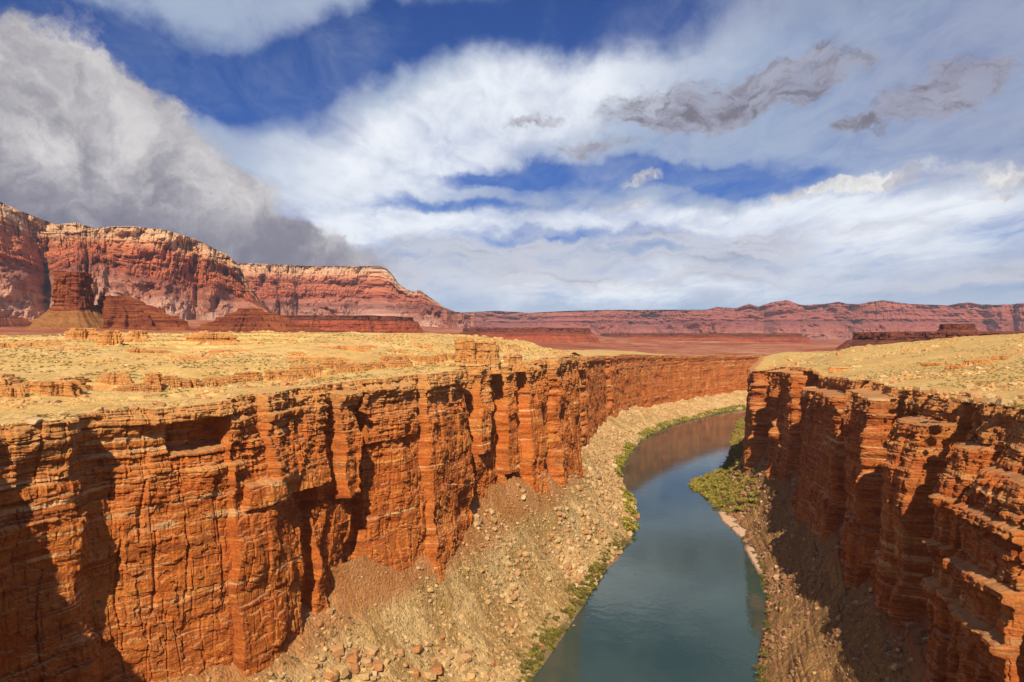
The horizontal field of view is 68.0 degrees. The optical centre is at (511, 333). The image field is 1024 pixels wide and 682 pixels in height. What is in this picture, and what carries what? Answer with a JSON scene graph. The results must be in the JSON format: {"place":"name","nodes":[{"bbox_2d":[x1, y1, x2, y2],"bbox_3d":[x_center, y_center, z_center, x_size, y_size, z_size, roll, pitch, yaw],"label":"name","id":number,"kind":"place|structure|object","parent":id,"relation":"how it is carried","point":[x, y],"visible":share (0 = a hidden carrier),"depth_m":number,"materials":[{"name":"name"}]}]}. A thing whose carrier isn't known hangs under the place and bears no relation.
{"place":"outdoors","nodes":[
{"label":"outdoors","id":0,"kind":"place"},
{"bbox_2d":[0,350,769,681],"bbox_3d":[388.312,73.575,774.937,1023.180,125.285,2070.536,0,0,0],"label":"canyon wall","id":1,"kind":"structure","parent":0,"point":[144,542],"depth_m":222.85,"materials":[{"name":"stone"}]},
{"bbox_2d":[26,417,42,424],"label":"boulder","id":2,"kind":"object","parent":1,"relation":"on","point":[34,421],"visible":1,"depth_m":170.04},
{"bbox_2d":[454,337,476,363],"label":"rock outcrop","id":3,"kind":"object","parent":1,"relation":"on","point":[465,348],"visible":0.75,"depth_m":385.67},
{"bbox_2d":[475,340,502,373],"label":"rock outcrop","id":4,"kind":"object","parent":1,"relation":"on","point":[487,352],"visible":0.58,"depth_m":391.00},
{"bbox_2d":[503,351,526,371],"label":"rock outcrop","id":5,"kind":"object","parent":1,"relation":"on","point":[515,360],"visible":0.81,"depth_m":415.73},
{"bbox_2d":[0,318,846,355],"bbox_3d":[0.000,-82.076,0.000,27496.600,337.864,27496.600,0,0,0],"label":"desert floor","id":6,"kind":"structure","parent":0,"point":[682,347],"depth_m":2239.86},
{"bbox_2d":[0,317,31,326],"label":"rock hill","id":7,"kind":"structure","parent":6,"relation":"on","point":[14,322],"depth_m":1480.77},
{"bbox_2d":[26,271,103,328],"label":"rock butte","id":8,"kind":"object","parent":6,"relation":"on","point":[73,305],"visible":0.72,"depth_m":1458.54,"materials":[{"name":"stone"}]},
{"bbox_2d":[0,202,272,319],"bbox_3d":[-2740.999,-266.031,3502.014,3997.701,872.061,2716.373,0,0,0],"label":"escarpment","id":9,"kind":"structure","parent":6,"relation":"on","point":[180,276],"depth_m":3022.59,"materials":[{"name":"stone"}]},
{"bbox_2d":[95,295,202,330],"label":"rock hill","id":10,"kind":"structure","parent":6,"relation":"on","point":[123,312],"depth_m":1532.61,"materials":[{"name":"stone"}]},
{"bbox_2d":[196,308,325,332],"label":"rock hill","id":11,"kind":"structure","parent":6,"relation":"on","point":[248,320],"depth_m":1647.38,"materials":[{"name":"stone"}]},
{"bbox_2d":[279,315,424,332],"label":"mesa","id":12,"kind":"structure","parent":6,"relation":"on","point":[363,323],"depth_m":1916.64,"materials":[{"name":"stone"}]},
{"bbox_2d":[237,263,473,327],"bbox_3d":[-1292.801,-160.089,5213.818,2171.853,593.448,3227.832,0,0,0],"label":"headland","id":13,"kind":"structure","parent":6,"relation":"on","point":[279,289],"depth_m":4604.18,"materials":[{"name":"stone"}]},
{"bbox_2d":[459,327,599,342],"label":"mesa","id":14,"kind":"structure","parent":6,"relation":"on","point":[551,334],"depth_m":2311.91,"materials":[{"name":"stone"}]},
{"bbox_2d":[600,333,811,354],"bbox_3d":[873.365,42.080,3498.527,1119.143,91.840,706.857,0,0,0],"label":"mesa","id":15,"kind":"structure","parent":6,"relation":"on","point":[768,337],"depth_m":3227.06,"materials":[{"name":"stone"}]},
{"bbox_2d":[836,331,1023,348],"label":"mesa","id":16,"kind":"structure","parent":6,"relation":"on","point":[866,338],"depth_m":1231.45,"materials":[{"name":"stone"}]},
{"bbox_2d":[937,323,978,331],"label":"mesa","id":17,"kind":"structure","parent":16,"relation":"on","point":[966,327],"depth_m":1195.88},
{"bbox_2d":[150,390,747,681],"bbox_3d":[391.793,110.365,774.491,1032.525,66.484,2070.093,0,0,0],"label":"talus slope","id":18,"kind":"structure","parent":0,"point":[389,585],"depth_m":313.98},
{"bbox_2d":[311,663,318,668],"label":"boulder","id":19,"kind":"object","parent":18,"relation":"on","point":[315,665],"visible":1,"depth_m":234.49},
{"bbox_2d":[324,668,338,681],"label":"boulder","id":20,"kind":"object","parent":18,"relation":"on","point":[328,676],"visible":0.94,"depth_m":235.16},
{"bbox_2d":[326,667,337,681],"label":"boulder","id":21,"kind":"object","parent":18,"relation":"on","point":[328,669],"visible":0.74,"depth_m":236.41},
{"bbox_2d":[330,644,343,656],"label":"boulder","id":22,"kind":"object","parent":18,"relation":"on","point":[338,650],"visible":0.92,"depth_m":247.01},
{"bbox_2d":[334,665,348,678],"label":"boulder","id":23,"kind":"object","parent":18,"relation":"on","point":[343,671],"visible":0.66,"depth_m":239.47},
{"bbox_2d":[342,650,352,658],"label":"boulder","id":24,"kind":"object","parent":18,"relation":"on","point":[347,654],"visible":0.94,"depth_m":248.87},
{"bbox_2d":[346,652,359,663],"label":"boulder","id":25,"kind":"object","parent":18,"relation":"on","point":[354,658],"visible":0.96,"depth_m":248.53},
{"bbox_2d":[350,663,358,673],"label":"boulder","id":26,"kind":"object","parent":18,"relation":"on","point":[354,668],"visible":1,"depth_m":245.76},
{"bbox_2d":[358,672,370,679],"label":"boulder","id":27,"kind":"object","parent":18,"relation":"on","point":[364,675],"visible":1,"depth_m":245.47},
{"bbox_2d":[363,656,371,663],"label":"boulder","id":28,"kind":"object","parent":18,"relation":"on","point":[367,660],"visible":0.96,"depth_m":252.90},
{"bbox_2d":[365,644,378,655],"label":"boulder","id":29,"kind":"object","parent":18,"relation":"on","point":[372,650],"visible":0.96,"depth_m":259.05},
{"bbox_2d":[372,659,383,670],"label":"boulder","id":30,"kind":"object","parent":18,"relation":"on","point":[378,664],"visible":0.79,"depth_m":253.71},
{"bbox_2d":[397,648,403,656],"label":"boulder","id":31,"kind":"object","parent":18,"relation":"on","point":[400,652],"visible":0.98,"depth_m":267.90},
{"bbox_2d":[410,668,418,677],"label":"boulder","id":32,"kind":"object","parent":18,"relation":"on","point":[416,673],"visible":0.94,"depth_m":264.92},
{"bbox_2d":[412,645,422,652],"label":"boulder","id":33,"kind":"object","parent":18,"relation":"on","point":[417,648],"visible":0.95,"depth_m":275.58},
{"bbox_2d":[424,639,431,645],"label":"boulder","id":34,"kind":"object","parent":18,"relation":"on","point":[427,642],"visible":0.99,"depth_m":284.51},
{"bbox_2d":[422,670,436,679],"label":"boulder","id":35,"kind":"object","parent":18,"relation":"on","point":[429,674],"visible":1,"depth_m":268.87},
{"bbox_2d":[431,664,442,674],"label":"boulder","id":36,"kind":"object","parent":18,"relation":"on","point":[437,669],"visible":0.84,"depth_m":273.98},
{"bbox_2d":[435,655,444,662],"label":"boulder","id":37,"kind":"object","parent":18,"relation":"on","point":[440,658],"visible":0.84,"depth_m":283.99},
{"bbox_2d":[441,657,450,666],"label":"boulder","id":38,"kind":"object","parent":18,"relation":"on","point":[446,662],"visible":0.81,"depth_m":284.52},
{"bbox_2d":[444,651,453,659],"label":"boulder","id":39,"kind":"object","parent":18,"relation":"on","point":[449,654],"visible":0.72,"depth_m":288.55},
{"bbox_2d":[461,653,470,661],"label":"boulder","id":40,"kind":"object","parent":18,"relation":"on","point":[466,657],"visible":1,"depth_m":291.72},
{"bbox_2d":[189,392,746,681],"bbox_3d":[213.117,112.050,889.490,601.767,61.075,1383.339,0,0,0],"label":"scree stones","id":41,"kind":"object","parent":18,"relation":"on","point":[603,481],"visible":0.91,"depth_m":435.02,"materials":[{"name":"stone"}]},
{"bbox_2d":[464,645,471,651],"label":"boulder","id":42,"kind":"object","parent":18,"relation":"on","point":[468,648],"visible":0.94,"depth_m":298.50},
{"bbox_2d":[467,672,474,679],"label":"boulder","id":43,"kind":"object","parent":18,"relation":"on","point":[471,675],"visible":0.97,"depth_m":285.08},
{"bbox_2d":[265,407,715,681],"bbox_3d":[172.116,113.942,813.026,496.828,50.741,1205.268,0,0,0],"label":"talus scrub","id":44,"kind":"object","parent":18,"relation":"on","point":[353,621],"visible":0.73,"depth_m":356.74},
{"bbox_2d":[523,651,535,656],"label":"shrub","id":45,"kind":"object","parent":18,"relation":"on","point":[530,654],"visible":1,"depth_m":323.81,"materials":[{"name":"green plant"}]},
{"bbox_2d":[515,530,635,674],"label":"bank brush","id":46,"kind":"object","parent":18,"relation":"on","point":[623,540],"visible":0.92,"depth_m":391.15,"materials":[{"name":"green plant"}]},
{"bbox_2d":[597,555,618,581],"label":"sandbar","id":47,"kind":"structure","parent":18,"relation":"on","point":[615,560],"depth_m":460.80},
{"bbox_2d":[613,404,745,530],"bbox_3d":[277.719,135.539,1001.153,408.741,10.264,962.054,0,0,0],"label":"riverside brush","id":48,"kind":"object","parent":18,"relation":"on","point":[628,523],"visible":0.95,"depth_m":825.78,"materials":[{"name":"green plant"}]},
{"bbox_2d":[0,332,1023,419],"bbox_3d":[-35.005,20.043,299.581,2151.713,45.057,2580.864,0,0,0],"label":"plateau","id":49,"kind":"structure","parent":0,"point":[312,350],"depth_m":355.24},
{"bbox_2d":[0,343,21,347],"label":"rock outcrop","id":50,"kind":"object","parent":49,"relation":"on","point":[13,345],"visible":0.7,"depth_m":338.84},
{"bbox_2d":[0,373,23,386],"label":"rock outcrop","id":51,"kind":"object","parent":49,"relation":"on","point":[10,379],"visible":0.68,"depth_m":214.38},
{"bbox_2d":[0,386,25,397],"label":"rock outcrop","id":52,"kind":"object","parent":49,"relation":"on","point":[17,391],"visible":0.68,"depth_m":203.20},
{"bbox_2d":[18,342,54,345],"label":"rock outcrop","id":53,"kind":"object","parent":49,"relation":"on","point":[36,344],"visible":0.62,"depth_m":353.29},
{"bbox_2d":[19,341,65,344],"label":"rock outcrop","id":54,"kind":"object","parent":49,"relation":"on","point":[57,343],"visible":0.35,"depth_m":359.74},
{"bbox_2d":[11,383,82,392],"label":"rock outcrop","id":55,"kind":"object","parent":49,"relation":"on","point":[24,386],"visible":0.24,"depth_m":213.30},
{"bbox_2d":[12,380,92,392],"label":"rock outcrop","id":56,"kind":"object","parent":49,"relation":"on","point":[84,387],"visible":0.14,"depth_m":224.27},
{"bbox_2d":[29,379,82,397],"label":"rock outcrop","id":57,"kind":"object","parent":49,"relation":"on","point":[61,388],"visible":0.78,"depth_m":210.73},
{"bbox_2d":[48,346,87,349],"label":"rock outcrop","id":58,"kind":"object","parent":49,"relation":"on","point":[69,347],"visible":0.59,"depth_m":337.31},
{"bbox_2d":[55,376,91,381],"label":"rock outcrop","id":59,"kind":"object","parent":49,"relation":"on","point":[81,378],"visible":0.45,"depth_m":231.26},
{"bbox_2d":[63,328,100,339],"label":"rock outcrop","id":60,"kind":"object","parent":49,"relation":"on","point":[81,333],"visible":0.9,"depth_m":391.00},
{"bbox_2d":[96,330,123,344],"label":"rock outcrop","id":61,"kind":"object","parent":49,"relation":"on","point":[110,337],"visible":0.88,"depth_m":367.74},
{"bbox_2d":[95,372,133,384],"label":"rock outcrop","id":62,"kind":"object","parent":49,"relation":"on","point":[117,378],"visible":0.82,"depth_m":237.79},
{"bbox_2d":[112,385,153,391],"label":"rock outcrop","id":63,"kind":"object","parent":49,"relation":"on","point":[125,388],"visible":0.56,"depth_m":233.70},
{"bbox_2d":[123,339,145,342],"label":"rock outcrop","id":64,"kind":"object","parent":49,"relation":"on","point":[130,340],"visible":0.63,"depth_m":383.17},
{"bbox_2d":[125,348,145,352],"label":"rock outcrop","id":65,"kind":"object","parent":49,"relation":"on","point":[134,350],"visible":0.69,"depth_m":341.89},
{"bbox_2d":[126,330,147,339],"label":"rock outcrop","id":66,"kind":"object","parent":49,"relation":"on","point":[136,334],"visible":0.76,"depth_m":396.92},
{"bbox_2d":[128,383,145,391],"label":"rock outcrop","id":67,"kind":"object","parent":49,"relation":"on","point":[134,387],"visible":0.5,"depth_m":233.68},
{"bbox_2d":[143,372,164,391],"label":"rock outcrop","id":68,"kind":"object","parent":49,"relation":"on","point":[153,380],"visible":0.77,"depth_m":238.16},
{"bbox_2d":[139,349,172,353],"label":"rock outcrop","id":69,"kind":"object","parent":49,"relation":"on","point":[154,351],"visible":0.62,"depth_m":344.41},
{"bbox_2d":[161,375,181,387],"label":"rock outcrop","id":70,"kind":"object","parent":49,"relation":"on","point":[174,381],"visible":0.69,"depth_m":248.61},
{"bbox_2d":[179,378,203,387],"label":"rock outcrop","id":71,"kind":"object","parent":49,"relation":"on","point":[193,383],"visible":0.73,"depth_m":253.98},
{"bbox_2d":[171,356,211,360],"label":"rock outcrop","id":72,"kind":"object","parent":49,"relation":"on","point":[194,358],"visible":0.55,"depth_m":325.21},
{"bbox_2d":[184,333,238,343],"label":"rock outcrop","id":73,"kind":"object","parent":49,"relation":"on","point":[227,338],"visible":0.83,"depth_m":393.94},
{"bbox_2d":[198,339,224,344],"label":"rock outcrop","id":74,"kind":"object","parent":49,"relation":"on","point":[216,342],"visible":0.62,"depth_m":389.59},
{"bbox_2d":[201,377,225,385],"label":"rock outcrop","id":75,"kind":"object","parent":49,"relation":"on","point":[215,381],"visible":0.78,"depth_m":265.87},
{"bbox_2d":[209,349,252,352],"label":"rock outcrop","id":76,"kind":"object","parent":49,"relation":"on","point":[220,351],"visible":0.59,"depth_m":350.75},
{"bbox_2d":[221,375,243,382],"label":"rock outcrop","id":77,"kind":"object","parent":49,"relation":"on","point":[233,379],"visible":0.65,"depth_m":276.31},
{"bbox_2d":[219,343,250,344],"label":"rock outcrop","id":78,"kind":"object","parent":49,"relation":"on","point":[234,343],"visible":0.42,"depth_m":386.37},
{"bbox_2d":[230,371,262,381],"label":"rock outcrop","id":79,"kind":"object","parent":49,"relation":"on","point":[246,376],"visible":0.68,"depth_m":282.55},
{"bbox_2d":[264,370,280,379],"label":"rock outcrop","id":80,"kind":"object","parent":49,"relation":"on","point":[272,375],"visible":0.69,"depth_m":288.36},
{"bbox_2d":[280,372,311,381],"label":"rock outcrop","id":81,"kind":"object","parent":49,"relation":"on","point":[291,376],"visible":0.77,"depth_m":289.91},
{"bbox_2d":[287,351,306,356],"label":"rock outcrop","id":82,"kind":"object","parent":49,"relation":"on","point":[299,354],"visible":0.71,"depth_m":346.52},
{"bbox_2d":[282,357,318,361],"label":"rock outcrop","id":83,"kind":"object","parent":49,"relation":"on","point":[304,359],"visible":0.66,"depth_m":326.33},
{"bbox_2d":[288,364,325,376],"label":"rock outcrop","id":84,"kind":"object","parent":49,"relation":"on","point":[311,369],"visible":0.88,"depth_m":297.88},
{"bbox_2d":[320,359,345,372],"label":"rock outcrop","id":85,"kind":"object","parent":49,"relation":"on","point":[334,364],"visible":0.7,"depth_m":312.67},
{"bbox_2d":[316,357,350,362],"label":"rock outcrop","id":86,"kind":"object","parent":49,"relation":"on","point":[344,359],"visible":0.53,"depth_m":337.21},
{"bbox_2d":[316,346,366,351],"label":"rock outcrop","id":87,"kind":"object","parent":49,"relation":"on","point":[355,348],"visible":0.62,"depth_m":371.59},
{"bbox_2d":[341,363,371,371],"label":"rock outcrop","id":88,"kind":"object","parent":49,"relation":"on","point":[354,367],"visible":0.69,"depth_m":320.66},
{"bbox_2d":[367,361,385,368],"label":"rock outcrop","id":89,"kind":"object","parent":49,"relation":"on","point":[377,365],"visible":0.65,"depth_m":336.75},
{"bbox_2d":[379,355,392,363],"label":"rock outcrop","id":90,"kind":"object","parent":49,"relation":"on","point":[385,359],"visible":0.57,"depth_m":352.22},
{"bbox_2d":[386,355,410,366],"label":"rock outcrop","id":91,"kind":"object","parent":49,"relation":"on","point":[396,357],"visible":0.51,"depth_m":353.04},
{"bbox_2d":[385,360,412,367],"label":"rock outcrop","id":92,"kind":"object","parent":49,"relation":"on","point":[399,363],"visible":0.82,"depth_m":349.22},
{"bbox_2d":[410,356,431,363],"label":"rock outcrop","id":93,"kind":"object","parent":49,"relation":"on","point":[426,359],"visible":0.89,"depth_m":370.31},
{"bbox_2d":[414,345,433,349],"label":"rock outcrop","id":94,"kind":"object","parent":49,"relation":"on","point":[427,347],"visible":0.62,"depth_m":418.83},
{"bbox_2d":[429,355,447,363],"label":"rock outcrop","id":95,"kind":"object","parent":49,"relation":"on","point":[437,358],"visible":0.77,"depth_m":378.29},
{"bbox_2d":[438,353,451,359],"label":"rock outcrop","id":96,"kind":"object","parent":49,"relation":"on","point":[447,355],"visible":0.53,"depth_m":388.21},
{"bbox_2d":[0,330,1023,425],"bbox_3d":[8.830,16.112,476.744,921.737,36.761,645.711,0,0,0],"label":"plateau stones","id":97,"kind":"object","parent":49,"relation":"on","point":[17,404],"visible":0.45,"depth_m":326.09,"materials":[{"name":"stone"}]},
{"bbox_2d":[0,331,1023,417],"bbox_3d":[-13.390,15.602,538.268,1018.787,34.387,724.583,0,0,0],"label":"plateau scrub","id":98,"kind":"object","parent":49,"relation":"on","point":[319,380],"visible":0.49,"depth_m":322.46,"materials":[{"name":"plant"}]},
{"bbox_2d":[827,366,849,372],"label":"rock outcrop","id":99,"kind":"object","parent":49,"relation":"on","point":[835,369],"visible":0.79,"depth_m":475.11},
{"bbox_2d":[921,362,944,365],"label":"rock outcrop","id":100,"kind":"object","parent":49,"relation":"on","point":[932,363],"visible":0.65,"depth_m":427.73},
{"bbox_2d":[944,363,965,369],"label":"rock outcrop","id":101,"kind":"object","parent":49,"relation":"on","point":[949,366],"visible":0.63,"depth_m":384.07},
{"bbox_2d":[965,390,979,399],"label":"boulder","id":102,"kind":"object","parent":49,"relation":"on","point":[972,393],"visible":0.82,"depth_m":234.69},
{"bbox_2d":[963,359,995,365],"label":"rock outcrop","id":103,"kind":"object","parent":49,"relation":"on","point":[970,362],"visible":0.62,"depth_m":395.81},
{"bbox_2d":[990,355,1009,359],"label":"rock outcrop","id":104,"kind":"object","parent":49,"relation":"on","point":[1000,357],"visible":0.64,"depth_m":408.54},
{"bbox_2d":[0,0,1023,312],"label":"sky","id":105,"kind":"structure","parent":0,"point":[526,156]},
{"bbox_2d":[531,408,765,681],"bbox_3d":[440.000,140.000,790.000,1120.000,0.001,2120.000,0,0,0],"label":"river water","id":106,"kind":"structure","parent":0,"point":[678,595],"depth_m":409.88,"materials":[{"name":"liquid"}]},
{"bbox_2d":[461,300,1023,355],"bbox_3d":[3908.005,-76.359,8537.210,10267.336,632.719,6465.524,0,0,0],"label":"ridge","id":107,"kind":"structure","parent":0,"point":[836,321],"depth_m":8246.46,"materials":[{"name":"stone"}]},
{"bbox_2d":[689,418,947,681],"bbox_3d":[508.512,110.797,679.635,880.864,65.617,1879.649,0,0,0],"label":"talus slope","id":108,"kind":"structure","parent":0,"point":[834,601],"depth_m":315.85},
{"bbox_2d":[688,416,760,507],"bbox_3d":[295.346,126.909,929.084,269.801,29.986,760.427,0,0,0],"label":"point brush","id":109,"kind":"object","parent":108,"relation":"on","point":[737,451],"visible":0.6,"depth_m":675.95,"materials":[{"name":"green plant"}]},
{"bbox_2d":[717,510,746,539],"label":"sandbar","id":110,"kind":"structure","parent":108,"relation":"on","point":[739,531],"depth_m":553.16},
{"bbox_2d":[736,505,746,509],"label":"shrub","id":111,"kind":"object","parent":108,"relation":"on","point":[741,507],"visible":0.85,"depth_m":571.20,"materials":[{"name":"green plant"}]},
{"bbox_2d":[744,544,762,574],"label":"sandbar","id":112,"kind":"structure","parent":108,"relation":"on","point":[748,549],"depth_m":472.71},
{"bbox_2d":[752,663,766,669],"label":"shrub","id":113,"kind":"object","parent":108,"relation":"on","point":[761,666],"visible":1,"depth_m":313.17,"materials":[{"name":"green plant"}]},
{"bbox_2d":[755,677,769,681],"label":"shrub","id":114,"kind":"object","parent":108,"relation":"on","point":[761,679],"visible":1,"depth_m":300.68,"materials":[{"name":"green plant"}]},
{"bbox_2d":[726,426,947,681],"bbox_3d":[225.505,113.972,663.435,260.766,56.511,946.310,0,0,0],"label":"dark scree stones","id":115,"kind":"object","parent":108,"relation":"on","point":[835,627],"visible":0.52,"depth_m":354.88,"materials":[{"name":"stone"}]},
{"bbox_2d":[740,353,1023,681],"bbox_3d":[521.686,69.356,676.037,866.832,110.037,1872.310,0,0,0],"label":"canyon wall","id":116,"kind":"structure","parent":0,"point":[919,495],"depth_m":246.63,"materials":[{"name":"stone"}]},
{"bbox_2d":[973,398,984,402],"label":"boulder","id":117,"kind":"object","parent":116,"relation":"on","point":[978,399],"visible":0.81,"depth_m":214.34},
{"bbox_2d":[983,395,995,400],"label":"boulder","id":118,"kind":"object","parent":116,"relation":"on","point":[986,397],"visible":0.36,"depth_m":215.28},
{"bbox_2d":[995,398,1012,406],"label":"boulder","id":119,"kind":"object","parent":116,"relation":"on","point":[1005,402],"visible":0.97,"depth_m":197.84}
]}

